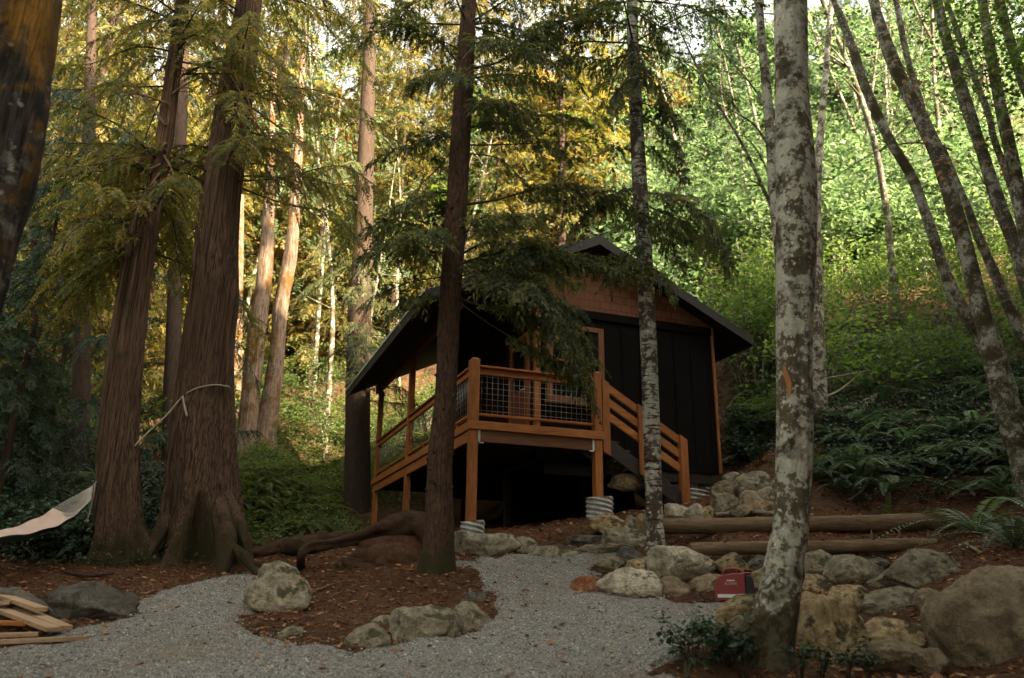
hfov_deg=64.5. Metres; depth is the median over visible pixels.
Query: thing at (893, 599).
boulder
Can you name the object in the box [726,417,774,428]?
sword fern
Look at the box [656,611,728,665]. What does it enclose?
leafy plant
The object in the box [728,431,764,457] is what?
leafy plant
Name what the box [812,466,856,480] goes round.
sword fern
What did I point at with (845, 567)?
boulder
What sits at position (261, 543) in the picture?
sword fern
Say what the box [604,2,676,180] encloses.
slender alder
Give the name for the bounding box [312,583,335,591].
fallen branch
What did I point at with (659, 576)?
rock
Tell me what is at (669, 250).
vine maple
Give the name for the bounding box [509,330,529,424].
door
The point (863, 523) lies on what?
retaining log
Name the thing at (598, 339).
window
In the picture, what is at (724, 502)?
boulder
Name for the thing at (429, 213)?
slender alder
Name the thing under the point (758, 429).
leafy plant
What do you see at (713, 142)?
vine maple
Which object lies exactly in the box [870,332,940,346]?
sword fern
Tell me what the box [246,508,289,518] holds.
sword fern
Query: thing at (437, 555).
hemlock tree
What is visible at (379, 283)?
maple tree
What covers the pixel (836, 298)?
vine maple
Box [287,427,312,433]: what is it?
sword fern
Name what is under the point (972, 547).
fallen branch
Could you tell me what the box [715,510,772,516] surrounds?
log
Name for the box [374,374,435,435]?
vine maple
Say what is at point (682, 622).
leafy plant
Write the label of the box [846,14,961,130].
maple tree
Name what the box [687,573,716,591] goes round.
rock
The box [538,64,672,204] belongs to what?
maple tree
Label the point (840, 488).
sword fern
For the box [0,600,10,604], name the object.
plank
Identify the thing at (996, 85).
leaning alder
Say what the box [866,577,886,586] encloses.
rock
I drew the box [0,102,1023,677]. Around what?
forest floor
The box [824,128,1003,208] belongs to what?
vine maple
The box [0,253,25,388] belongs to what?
conifer tree
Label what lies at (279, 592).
boulder
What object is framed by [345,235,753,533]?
cabin
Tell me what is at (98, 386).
vine maple
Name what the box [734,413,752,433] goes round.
leafy plant
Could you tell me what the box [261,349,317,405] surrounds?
vine maple
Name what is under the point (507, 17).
conifer tree
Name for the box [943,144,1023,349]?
leaning alder
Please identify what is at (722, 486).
boulder
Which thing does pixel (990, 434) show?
sword fern
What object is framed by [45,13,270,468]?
conifer tree
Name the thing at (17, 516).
leafy plant
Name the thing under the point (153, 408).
vine maple
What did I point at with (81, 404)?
conifer tree
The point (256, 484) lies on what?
sword fern
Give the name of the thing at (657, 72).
slender alder
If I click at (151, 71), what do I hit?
conifer tree
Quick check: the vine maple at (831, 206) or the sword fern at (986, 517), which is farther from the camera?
the vine maple at (831, 206)
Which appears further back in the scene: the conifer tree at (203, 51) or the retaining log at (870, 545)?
the conifer tree at (203, 51)
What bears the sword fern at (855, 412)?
on the forest floor
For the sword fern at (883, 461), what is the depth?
14.00 m
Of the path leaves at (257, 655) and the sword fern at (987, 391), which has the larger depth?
the sword fern at (987, 391)
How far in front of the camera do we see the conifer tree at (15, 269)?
16.50 m
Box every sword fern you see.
[0,539,65,557]
[6,488,44,498]
[6,514,78,531]
[31,485,90,500]
[34,541,90,558]
[51,477,94,491]
[52,525,88,550]
[57,471,94,481]
[80,497,160,511]
[239,466,289,482]
[240,472,293,488]
[240,474,302,493]
[240,479,286,495]
[241,483,277,502]
[242,494,279,507]
[242,495,265,508]
[243,480,277,491]
[243,496,298,513]
[244,499,292,512]
[245,485,279,499]
[245,509,280,522]
[246,462,280,470]
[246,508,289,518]
[247,487,281,499]
[249,510,282,518]
[251,495,319,512]
[251,516,295,526]
[251,538,269,546]
[255,471,328,489]
[257,511,311,522]
[262,466,311,478]
[265,490,322,506]
[267,493,334,512]
[268,482,349,511]
[269,512,316,528]
[269,517,336,541]
[271,522,351,535]
[272,487,313,499]
[272,518,352,533]
[276,491,317,503]
[281,477,320,491]
[281,517,342,533]
[281,519,338,535]
[282,501,327,515]
[284,457,317,470]
[284,501,324,519]
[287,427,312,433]
[290,447,331,454]
[302,477,336,493]
[304,452,338,458]
[307,496,364,517]
[315,455,342,461]
[326,562,341,569]
[370,437,405,444]
[650,647,733,676]
[720,430,758,443]
[723,420,767,431]
[724,401,775,421]
[726,413,772,431]
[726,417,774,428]
[728,379,774,397]
[730,381,773,393]
[740,355,774,369]
[742,403,773,413]
[744,373,775,390]
[747,411,775,428]
[769,447,862,466]
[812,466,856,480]
[813,463,892,489]
[814,408,909,424]
[814,423,866,437]
[814,456,940,480]
[814,466,922,489]
[815,408,861,424]
[815,421,901,442]
[815,443,935,470]
[816,478,886,491]
[817,432,910,452]
[825,454,901,467]
[828,402,872,413]
[830,374,910,391]
[832,376,907,395]
[834,416,915,432]
[841,336,894,353]
[843,338,905,352]
[844,342,889,351]
[845,385,938,403]
[847,457,927,471]
[849,474,954,493]
[852,342,896,356]
[857,349,919,365]
[857,409,937,428]
[862,344,942,361]
[864,490,910,514]
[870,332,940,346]
[871,424,948,444]
[876,429,925,441]
[876,457,956,476]
[877,412,930,427]
[877,496,1023,537]
[883,458,962,475]
[888,425,956,447]
[890,443,984,466]
[897,460,950,472]
[899,454,983,470]
[904,440,999,459]
[905,367,959,381]
[907,416,995,437]
[910,447,1005,468]
[911,438,985,456]
[912,516,1023,554]
[915,326,969,342]
[916,362,940,370]
[917,401,982,410]
[923,438,1003,456]
[929,478,1023,501]
[930,419,995,435]
[932,459,1008,474]
[934,365,982,375]
[938,410,997,431]
[939,356,981,370]
[940,374,1018,388]
[940,466,1023,495]
[944,477,997,493]
[946,377,1023,404]
[947,449,1004,465]
[948,380,1020,396]
[951,452,1009,474]
[952,358,1022,373]
[955,465,1010,494]
[957,444,1004,457]
[961,425,997,432]
[963,433,1000,455]
[964,381,1023,399]
[968,438,1003,448]
[968,457,1008,481]
[974,362,1023,378]
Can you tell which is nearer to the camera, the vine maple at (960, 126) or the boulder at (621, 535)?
the boulder at (621, 535)
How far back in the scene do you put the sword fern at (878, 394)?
17.03 m
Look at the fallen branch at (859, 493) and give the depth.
12.96 m
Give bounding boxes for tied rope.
[135,384,230,445]
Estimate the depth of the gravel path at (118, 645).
7.17 m
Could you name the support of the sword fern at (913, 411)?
on the forest floor
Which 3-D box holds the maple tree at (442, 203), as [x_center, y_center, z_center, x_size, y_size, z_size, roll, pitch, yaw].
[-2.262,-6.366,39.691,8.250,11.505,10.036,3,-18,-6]
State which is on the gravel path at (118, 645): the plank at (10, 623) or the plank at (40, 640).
the plank at (40, 640)
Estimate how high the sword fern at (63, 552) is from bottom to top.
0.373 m
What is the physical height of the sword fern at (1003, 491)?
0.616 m
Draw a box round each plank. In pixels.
[0,594,47,610]
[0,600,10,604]
[0,607,59,631]
[0,620,28,625]
[0,631,42,637]
[0,635,90,644]
[13,607,72,629]
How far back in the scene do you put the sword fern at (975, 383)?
16.78 m
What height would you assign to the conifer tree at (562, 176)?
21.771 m
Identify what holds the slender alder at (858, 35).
on the forest floor
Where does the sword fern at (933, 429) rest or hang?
on the forest floor
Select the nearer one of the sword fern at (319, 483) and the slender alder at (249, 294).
the sword fern at (319, 483)
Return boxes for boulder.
[0,587,56,620]
[45,581,139,620]
[243,572,312,612]
[258,560,299,577]
[388,604,463,640]
[454,601,490,631]
[462,533,520,555]
[515,536,538,552]
[528,545,580,557]
[567,535,601,544]
[569,576,599,591]
[577,543,640,553]
[589,513,630,533]
[592,556,624,571]
[595,567,663,598]
[600,528,645,543]
[607,473,641,491]
[625,556,646,569]
[645,545,716,579]
[661,576,691,597]
[664,503,687,517]
[683,503,704,517]
[710,491,737,516]
[711,480,736,496]
[714,552,752,573]
[714,594,755,625]
[733,471,774,496]
[738,490,764,509]
[757,486,773,501]
[795,591,866,661]
[802,573,833,590]
[804,549,831,573]
[822,554,883,582]
[828,584,869,606]
[846,640,922,671]
[857,616,927,648]
[859,586,917,614]
[874,548,962,587]
[919,564,1023,667]
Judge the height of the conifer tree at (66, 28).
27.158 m
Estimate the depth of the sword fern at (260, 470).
16.00 m
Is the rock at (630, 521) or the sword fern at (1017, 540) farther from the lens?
the rock at (630, 521)
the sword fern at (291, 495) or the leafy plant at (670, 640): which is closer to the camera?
the leafy plant at (670, 640)
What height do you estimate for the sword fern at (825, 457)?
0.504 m
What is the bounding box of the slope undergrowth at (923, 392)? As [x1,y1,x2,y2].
[713,305,1023,497]
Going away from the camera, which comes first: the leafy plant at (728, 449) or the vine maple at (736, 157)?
the leafy plant at (728, 449)
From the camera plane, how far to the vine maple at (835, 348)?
17.35 m
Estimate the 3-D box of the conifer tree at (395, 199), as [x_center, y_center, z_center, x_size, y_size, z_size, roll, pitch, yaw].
[-4.808,-6.532,35.617,6.010,16.797,5.641,-10,-21,31]
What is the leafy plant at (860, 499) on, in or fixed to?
on the forest floor
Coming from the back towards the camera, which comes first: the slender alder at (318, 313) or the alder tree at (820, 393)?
the slender alder at (318, 313)
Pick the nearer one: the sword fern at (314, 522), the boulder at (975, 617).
the boulder at (975, 617)
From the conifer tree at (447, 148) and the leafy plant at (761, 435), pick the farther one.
the conifer tree at (447, 148)
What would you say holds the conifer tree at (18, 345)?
on the forest floor
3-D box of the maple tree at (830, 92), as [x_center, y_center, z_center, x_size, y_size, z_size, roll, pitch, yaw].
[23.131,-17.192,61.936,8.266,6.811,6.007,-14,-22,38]
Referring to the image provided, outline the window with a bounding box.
[544,326,604,406]
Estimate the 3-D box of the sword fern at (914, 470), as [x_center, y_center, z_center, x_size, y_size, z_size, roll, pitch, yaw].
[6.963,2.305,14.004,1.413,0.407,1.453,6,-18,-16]
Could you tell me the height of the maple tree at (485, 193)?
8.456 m
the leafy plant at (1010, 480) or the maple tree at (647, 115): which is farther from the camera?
the maple tree at (647, 115)
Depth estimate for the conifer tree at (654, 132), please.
53.80 m
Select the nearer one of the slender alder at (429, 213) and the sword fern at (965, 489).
the sword fern at (965, 489)
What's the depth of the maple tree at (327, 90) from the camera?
47.37 m
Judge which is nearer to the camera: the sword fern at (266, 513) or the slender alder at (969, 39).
the sword fern at (266, 513)
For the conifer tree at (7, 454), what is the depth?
14.51 m
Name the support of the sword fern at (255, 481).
on the forest floor
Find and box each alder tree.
[655,0,889,584]
[731,0,817,674]
[813,0,832,432]
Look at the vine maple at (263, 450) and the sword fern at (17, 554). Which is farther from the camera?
the vine maple at (263, 450)
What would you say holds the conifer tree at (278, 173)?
on the forest floor
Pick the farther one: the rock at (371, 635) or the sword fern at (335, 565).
the sword fern at (335, 565)
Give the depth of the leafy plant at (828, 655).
6.00 m
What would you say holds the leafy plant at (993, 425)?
on the forest floor
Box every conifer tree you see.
[0,0,102,389]
[0,0,167,426]
[0,0,179,476]
[0,86,98,501]
[0,119,103,473]
[0,165,42,470]
[0,206,102,469]
[0,234,48,470]
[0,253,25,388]
[2,0,169,386]
[20,0,157,369]
[21,0,158,265]
[25,75,161,411]
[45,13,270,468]
[49,0,77,125]
[49,0,80,127]
[52,78,206,446]
[56,21,137,334]
[69,1,215,398]
[92,75,162,393]
[99,0,262,391]
[135,26,167,126]
[146,24,289,392]
[152,1,235,175]
[152,70,209,373]
[184,0,344,373]
[198,0,282,253]
[243,0,309,364]
[244,0,344,309]
[244,0,437,366]
[244,50,313,349]
[265,102,351,389]
[283,0,440,513]
[300,0,411,306]
[319,36,442,361]
[321,0,449,307]
[375,32,401,193]
[376,0,478,275]
[399,89,473,316]
[406,0,495,254]
[433,0,516,246]
[441,31,542,277]
[473,0,555,268]
[476,0,633,266]
[494,0,773,555]
[513,15,554,240]
[540,1,655,237]
[644,38,673,189]
[666,13,700,168]
[694,0,763,188]
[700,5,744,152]
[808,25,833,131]
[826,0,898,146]
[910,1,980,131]
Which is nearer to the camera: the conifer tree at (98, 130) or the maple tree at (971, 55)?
the conifer tree at (98, 130)
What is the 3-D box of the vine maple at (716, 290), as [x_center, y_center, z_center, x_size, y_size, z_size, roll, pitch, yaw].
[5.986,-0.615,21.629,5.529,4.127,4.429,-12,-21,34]
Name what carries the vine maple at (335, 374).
on the forest floor
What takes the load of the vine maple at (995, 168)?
on the forest floor
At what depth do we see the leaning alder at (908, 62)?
16.28 m
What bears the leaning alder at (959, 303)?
on the forest floor
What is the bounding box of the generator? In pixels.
[714,567,754,601]
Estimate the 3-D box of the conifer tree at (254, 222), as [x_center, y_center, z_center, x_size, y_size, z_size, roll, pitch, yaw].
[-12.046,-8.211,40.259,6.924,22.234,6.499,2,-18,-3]
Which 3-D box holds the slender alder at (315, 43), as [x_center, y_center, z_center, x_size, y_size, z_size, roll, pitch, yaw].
[-8.891,-6.780,35.618,6.181,17.537,3.639,10,-20,-27]
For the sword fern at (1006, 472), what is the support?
on the forest floor
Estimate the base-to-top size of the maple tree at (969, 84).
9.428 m
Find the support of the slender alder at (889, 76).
on the forest floor
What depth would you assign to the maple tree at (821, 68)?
60.85 m
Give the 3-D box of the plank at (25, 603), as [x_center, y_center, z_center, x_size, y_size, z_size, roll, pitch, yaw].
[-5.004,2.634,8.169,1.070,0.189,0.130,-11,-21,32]
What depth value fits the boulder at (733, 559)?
10.38 m
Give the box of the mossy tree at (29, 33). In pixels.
[0,0,62,318]
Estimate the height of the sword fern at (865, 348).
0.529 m
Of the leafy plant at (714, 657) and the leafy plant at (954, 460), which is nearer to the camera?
the leafy plant at (714, 657)
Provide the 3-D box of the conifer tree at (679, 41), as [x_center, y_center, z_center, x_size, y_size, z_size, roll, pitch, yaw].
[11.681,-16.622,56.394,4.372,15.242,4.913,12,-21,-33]
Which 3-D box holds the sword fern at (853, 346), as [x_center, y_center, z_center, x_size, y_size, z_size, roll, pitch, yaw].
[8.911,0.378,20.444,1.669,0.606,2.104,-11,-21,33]
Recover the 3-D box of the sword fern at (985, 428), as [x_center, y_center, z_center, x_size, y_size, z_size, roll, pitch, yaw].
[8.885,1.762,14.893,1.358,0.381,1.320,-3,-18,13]
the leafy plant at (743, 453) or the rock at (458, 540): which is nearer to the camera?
the rock at (458, 540)
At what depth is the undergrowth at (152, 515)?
13.81 m
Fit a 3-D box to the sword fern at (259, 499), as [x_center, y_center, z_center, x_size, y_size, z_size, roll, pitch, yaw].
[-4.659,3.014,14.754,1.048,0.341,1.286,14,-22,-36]
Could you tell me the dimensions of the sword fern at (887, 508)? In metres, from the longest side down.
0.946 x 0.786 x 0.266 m
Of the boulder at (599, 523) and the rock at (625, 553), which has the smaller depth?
the rock at (625, 553)
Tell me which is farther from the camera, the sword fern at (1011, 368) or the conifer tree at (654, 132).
the conifer tree at (654, 132)
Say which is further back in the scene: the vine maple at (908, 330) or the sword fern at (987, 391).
the vine maple at (908, 330)
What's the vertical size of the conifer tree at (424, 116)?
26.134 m
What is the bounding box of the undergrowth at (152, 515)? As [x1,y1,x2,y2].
[0,455,254,572]
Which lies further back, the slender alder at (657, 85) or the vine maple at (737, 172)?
the slender alder at (657, 85)
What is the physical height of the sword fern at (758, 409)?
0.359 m
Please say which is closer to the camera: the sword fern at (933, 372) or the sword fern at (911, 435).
the sword fern at (911, 435)
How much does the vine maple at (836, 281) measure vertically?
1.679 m
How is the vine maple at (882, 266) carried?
on the forest floor
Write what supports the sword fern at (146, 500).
on the forest floor
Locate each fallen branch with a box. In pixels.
[64,571,113,577]
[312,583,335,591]
[827,351,912,378]
[827,372,860,396]
[846,471,874,502]
[963,541,981,552]
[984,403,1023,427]
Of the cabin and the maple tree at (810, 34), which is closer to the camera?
the cabin
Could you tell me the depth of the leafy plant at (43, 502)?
12.74 m
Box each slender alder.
[242,44,349,344]
[251,3,353,374]
[271,3,394,430]
[281,0,399,401]
[325,137,430,341]
[373,105,435,385]
[424,125,496,285]
[430,65,528,273]
[564,2,670,190]
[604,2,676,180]
[607,0,673,145]
[613,0,708,252]
[622,12,706,188]
[638,2,683,169]
[680,0,763,264]
[681,21,763,153]
[718,0,774,158]
[721,0,870,321]
[721,0,955,324]
[767,1,873,237]
[808,0,893,142]
[813,0,931,259]
[835,0,926,182]
[839,4,885,139]
[848,0,920,135]
[853,0,986,174]
[855,2,929,154]
[860,1,929,128]
[871,0,946,218]
[875,0,1009,242]
[875,1,953,144]
[877,0,953,140]
[903,1,1019,81]
[915,8,988,85]
[937,0,999,140]
[946,0,1023,160]
[952,0,1023,115]
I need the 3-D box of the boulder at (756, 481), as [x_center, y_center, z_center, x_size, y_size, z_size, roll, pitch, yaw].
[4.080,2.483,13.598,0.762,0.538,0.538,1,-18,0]
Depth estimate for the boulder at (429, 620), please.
7.50 m
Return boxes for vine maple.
[3,365,151,457]
[139,350,239,451]
[140,368,341,462]
[140,393,237,446]
[235,370,315,424]
[235,392,311,450]
[237,428,308,472]
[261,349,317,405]
[277,372,403,462]
[285,336,375,414]
[304,451,371,505]
[317,385,406,450]
[371,444,404,492]
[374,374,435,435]
[417,367,435,395]
[558,157,711,255]
[567,199,731,307]
[576,196,659,247]
[584,107,759,191]
[610,192,770,306]
[613,218,719,311]
[621,236,692,271]
[630,151,742,215]
[630,161,708,221]
[653,111,869,267]
[661,106,774,191]
[664,130,890,294]
[672,234,849,384]
[681,254,774,317]
[682,271,850,394]
[689,234,832,317]
[690,162,751,198]
[693,144,839,259]
[693,221,871,323]
[696,249,865,366]
[701,271,774,335]
[702,205,831,305]
[712,270,834,349]
[724,365,775,436]
[725,143,912,299]
[727,259,894,330]
[733,255,966,419]
[738,165,905,268]
[740,245,823,305]
[751,121,888,182]
[761,127,891,212]
[766,171,893,272]
[812,101,915,162]
[812,120,903,177]
[821,216,928,313]
[822,140,1020,240]
[823,141,989,279]
[823,251,948,331]
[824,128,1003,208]
[824,265,883,306]
[825,282,843,306]
[828,317,982,395]
[830,223,956,304]
[831,239,930,294]
[847,155,973,286]
[849,302,957,367]
[853,190,1013,332]
[860,145,977,255]
[871,302,1017,382]
[875,85,1023,175]
[877,128,922,186]
[886,112,1023,208]
[898,82,1023,206]
[899,231,1006,297]
[905,234,1023,326]
[907,265,988,311]
[915,197,1015,282]
[926,170,1015,254]
[929,245,1022,310]
[952,296,1023,378]
[957,135,1023,216]
[958,145,1023,218]
[959,265,1023,337]
[972,236,1003,270]
[976,216,1014,282]
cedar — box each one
[11,0,354,567]
[38,0,425,575]
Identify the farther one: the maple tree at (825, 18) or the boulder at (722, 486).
the maple tree at (825, 18)
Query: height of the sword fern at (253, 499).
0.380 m
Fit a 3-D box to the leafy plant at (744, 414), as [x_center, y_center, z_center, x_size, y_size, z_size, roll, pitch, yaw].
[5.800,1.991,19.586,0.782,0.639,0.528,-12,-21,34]
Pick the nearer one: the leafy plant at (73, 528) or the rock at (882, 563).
the rock at (882, 563)
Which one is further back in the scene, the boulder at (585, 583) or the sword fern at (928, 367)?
the sword fern at (928, 367)
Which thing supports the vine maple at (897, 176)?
on the forest floor
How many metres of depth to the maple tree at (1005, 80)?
52.42 m
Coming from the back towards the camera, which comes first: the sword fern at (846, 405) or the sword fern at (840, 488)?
the sword fern at (846, 405)
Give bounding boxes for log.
[252,530,348,558]
[663,512,968,533]
[689,529,939,555]
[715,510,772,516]
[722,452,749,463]
[829,394,880,416]
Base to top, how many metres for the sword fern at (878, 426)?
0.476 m
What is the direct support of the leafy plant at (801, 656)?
on the forest floor
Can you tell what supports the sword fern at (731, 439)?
on the forest floor
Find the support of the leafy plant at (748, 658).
on the forest floor
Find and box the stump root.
[296,510,424,570]
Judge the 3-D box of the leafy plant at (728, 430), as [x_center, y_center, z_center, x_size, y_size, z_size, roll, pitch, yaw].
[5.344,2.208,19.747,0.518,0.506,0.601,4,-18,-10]
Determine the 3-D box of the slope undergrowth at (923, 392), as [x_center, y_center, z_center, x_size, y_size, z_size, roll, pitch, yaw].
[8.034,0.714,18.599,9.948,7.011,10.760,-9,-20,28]
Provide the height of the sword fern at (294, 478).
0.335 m
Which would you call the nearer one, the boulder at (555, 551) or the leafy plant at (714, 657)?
the leafy plant at (714, 657)
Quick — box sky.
[55,0,1023,157]
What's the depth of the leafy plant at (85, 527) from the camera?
12.03 m
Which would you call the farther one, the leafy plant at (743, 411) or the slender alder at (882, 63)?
the slender alder at (882, 63)
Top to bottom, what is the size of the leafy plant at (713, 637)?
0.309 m
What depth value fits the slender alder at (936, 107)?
35.56 m
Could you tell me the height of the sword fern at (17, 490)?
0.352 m
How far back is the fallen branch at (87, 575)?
10.82 m
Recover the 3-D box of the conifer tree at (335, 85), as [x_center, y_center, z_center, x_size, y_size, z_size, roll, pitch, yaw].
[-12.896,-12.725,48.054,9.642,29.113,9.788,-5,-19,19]
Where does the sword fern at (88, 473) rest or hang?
on the forest floor
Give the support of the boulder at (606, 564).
on the gravel path at (118, 645)
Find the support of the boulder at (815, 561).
on the forest floor
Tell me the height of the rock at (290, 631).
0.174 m
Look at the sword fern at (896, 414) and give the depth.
15.71 m
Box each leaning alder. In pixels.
[817,0,1019,400]
[830,0,1023,422]
[868,0,1023,507]
[874,0,1023,266]
[882,0,1023,302]
[943,0,1012,205]
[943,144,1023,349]
[994,0,1023,97]
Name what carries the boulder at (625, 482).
on the forest floor
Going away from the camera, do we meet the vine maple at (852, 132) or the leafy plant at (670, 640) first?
the leafy plant at (670, 640)
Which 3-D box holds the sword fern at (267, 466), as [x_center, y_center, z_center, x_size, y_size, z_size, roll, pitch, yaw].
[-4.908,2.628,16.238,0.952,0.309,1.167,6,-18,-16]
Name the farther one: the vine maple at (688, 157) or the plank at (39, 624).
the vine maple at (688, 157)
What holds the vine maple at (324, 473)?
on the forest floor
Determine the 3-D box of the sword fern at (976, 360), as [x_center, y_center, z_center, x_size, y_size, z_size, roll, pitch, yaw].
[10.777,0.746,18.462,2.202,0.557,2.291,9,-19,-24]
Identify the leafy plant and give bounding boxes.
[0,486,42,521]
[0,500,38,522]
[0,509,26,554]
[0,521,69,559]
[1,511,31,525]
[5,510,33,525]
[8,515,63,551]
[10,521,67,558]
[30,499,54,516]
[40,489,81,511]
[44,496,83,514]
[49,528,70,552]
[60,528,93,554]
[63,516,88,538]
[70,508,92,534]
[76,506,95,531]
[76,522,93,544]
[650,605,713,653]
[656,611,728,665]
[684,611,746,674]
[692,614,755,667]
[699,622,734,656]
[705,619,765,677]
[719,405,748,428]
[720,419,741,435]
[720,438,741,455]
[724,405,748,425]
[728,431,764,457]
[728,443,744,463]
[730,436,753,461]
[732,443,753,462]
[733,409,762,429]
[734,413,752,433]
[736,428,770,448]
[736,439,770,466]
[739,425,775,446]
[739,441,753,462]
[748,421,762,435]
[748,435,774,461]
[771,631,830,677]
[808,642,843,677]
[821,636,872,677]
[836,479,862,501]
[848,484,883,510]
[848,645,891,677]
[870,475,894,492]
[891,466,923,487]
[910,441,937,458]
[910,489,931,504]
[914,472,954,499]
[936,457,958,481]
[942,445,977,475]
[982,422,998,435]
[1003,478,1011,486]
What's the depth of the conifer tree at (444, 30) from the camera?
53.64 m
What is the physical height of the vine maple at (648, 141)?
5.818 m
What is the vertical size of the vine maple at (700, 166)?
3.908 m
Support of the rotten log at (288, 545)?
on the forest floor
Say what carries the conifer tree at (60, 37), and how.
on the forest floor
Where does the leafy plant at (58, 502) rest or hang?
on the forest floor
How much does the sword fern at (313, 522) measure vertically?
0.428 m
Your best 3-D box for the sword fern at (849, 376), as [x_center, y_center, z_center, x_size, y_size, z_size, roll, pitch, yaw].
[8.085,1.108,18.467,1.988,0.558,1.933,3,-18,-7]
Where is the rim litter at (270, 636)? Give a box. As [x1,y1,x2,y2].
[6,548,718,676]
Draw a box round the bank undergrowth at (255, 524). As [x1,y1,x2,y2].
[237,384,454,546]
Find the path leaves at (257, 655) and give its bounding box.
[17,556,694,677]
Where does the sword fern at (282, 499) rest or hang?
on the forest floor
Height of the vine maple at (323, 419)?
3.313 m
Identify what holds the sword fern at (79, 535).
on the forest floor
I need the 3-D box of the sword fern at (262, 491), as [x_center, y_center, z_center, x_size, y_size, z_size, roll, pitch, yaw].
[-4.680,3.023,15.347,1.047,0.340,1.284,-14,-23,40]
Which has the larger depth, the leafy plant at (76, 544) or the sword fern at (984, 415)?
the sword fern at (984, 415)
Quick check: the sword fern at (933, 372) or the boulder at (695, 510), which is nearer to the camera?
the boulder at (695, 510)
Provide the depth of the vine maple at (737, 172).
30.56 m
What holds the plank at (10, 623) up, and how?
on the plank at (39, 624)
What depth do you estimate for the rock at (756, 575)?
9.92 m
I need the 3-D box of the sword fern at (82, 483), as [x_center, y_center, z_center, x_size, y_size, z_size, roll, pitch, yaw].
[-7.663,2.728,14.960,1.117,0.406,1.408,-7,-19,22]
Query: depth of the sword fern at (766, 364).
20.97 m
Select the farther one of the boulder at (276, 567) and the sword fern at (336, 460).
the sword fern at (336, 460)
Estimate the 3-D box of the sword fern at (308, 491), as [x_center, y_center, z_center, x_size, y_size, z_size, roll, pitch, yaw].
[-4.254,3.074,15.782,1.477,0.508,1.886,-7,-19,22]
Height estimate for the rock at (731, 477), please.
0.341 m
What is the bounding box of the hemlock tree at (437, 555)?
[320,0,700,573]
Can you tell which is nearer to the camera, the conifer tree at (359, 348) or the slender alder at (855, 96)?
the conifer tree at (359, 348)
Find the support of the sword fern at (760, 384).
on the forest floor
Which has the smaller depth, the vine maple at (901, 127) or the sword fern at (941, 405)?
the sword fern at (941, 405)
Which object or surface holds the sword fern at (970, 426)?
on the forest floor
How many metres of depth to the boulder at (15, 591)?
8.30 m
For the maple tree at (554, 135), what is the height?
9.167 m
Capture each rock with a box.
[277,626,303,638]
[344,623,392,647]
[371,615,388,624]
[454,530,467,552]
[465,591,488,601]
[615,546,643,564]
[625,515,635,528]
[635,513,645,528]
[648,570,662,578]
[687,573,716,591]
[703,505,713,517]
[722,471,741,484]
[729,505,752,517]
[730,615,743,633]
[747,555,764,569]
[750,568,762,587]
[754,501,773,515]
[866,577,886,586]
[869,557,889,568]
[912,588,939,610]
[913,647,949,674]
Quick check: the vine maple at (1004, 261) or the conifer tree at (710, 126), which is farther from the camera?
the conifer tree at (710, 126)
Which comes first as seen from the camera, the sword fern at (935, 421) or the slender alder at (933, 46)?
the sword fern at (935, 421)
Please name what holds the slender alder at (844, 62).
on the forest floor
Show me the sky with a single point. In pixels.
(811, 3)
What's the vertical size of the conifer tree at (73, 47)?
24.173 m
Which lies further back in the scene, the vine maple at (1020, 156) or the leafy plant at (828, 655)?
the vine maple at (1020, 156)
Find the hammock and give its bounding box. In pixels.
[0,481,96,543]
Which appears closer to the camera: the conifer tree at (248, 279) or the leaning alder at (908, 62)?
the leaning alder at (908, 62)
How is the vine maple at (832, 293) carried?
on the forest floor
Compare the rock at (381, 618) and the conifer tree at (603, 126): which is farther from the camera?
the conifer tree at (603, 126)
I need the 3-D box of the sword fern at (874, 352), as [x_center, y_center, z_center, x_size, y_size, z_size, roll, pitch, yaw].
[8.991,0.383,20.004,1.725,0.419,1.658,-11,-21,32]
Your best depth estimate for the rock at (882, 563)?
10.16 m
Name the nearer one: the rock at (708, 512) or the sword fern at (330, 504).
the rock at (708, 512)
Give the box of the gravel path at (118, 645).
[0,543,723,677]
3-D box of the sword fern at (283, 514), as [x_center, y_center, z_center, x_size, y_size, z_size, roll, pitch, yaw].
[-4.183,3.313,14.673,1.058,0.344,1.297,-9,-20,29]
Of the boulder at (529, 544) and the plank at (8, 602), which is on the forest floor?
the boulder at (529, 544)
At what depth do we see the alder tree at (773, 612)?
7.11 m
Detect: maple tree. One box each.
[234,194,243,423]
[236,62,276,459]
[248,151,410,347]
[256,54,305,453]
[290,82,405,218]
[313,190,438,340]
[409,163,541,239]
[415,72,536,266]
[431,110,628,239]
[487,65,703,223]
[513,49,683,232]
[533,81,685,187]
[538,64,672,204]
[599,43,694,175]
[641,33,701,91]
[645,88,717,175]
[659,14,773,160]
[696,19,824,132]
[738,86,837,154]
[746,22,826,139]
[771,61,842,138]
[808,15,859,87]
[809,3,908,124]
[809,70,849,124]
[812,23,936,131]
[825,0,961,134]
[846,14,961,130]
[880,0,1006,110]
[913,17,1023,115]
[936,10,995,114]
[963,0,1023,104]
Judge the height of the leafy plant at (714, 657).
0.480 m
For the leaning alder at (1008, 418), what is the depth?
13.28 m
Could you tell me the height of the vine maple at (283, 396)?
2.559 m
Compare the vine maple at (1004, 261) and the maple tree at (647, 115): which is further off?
the maple tree at (647, 115)

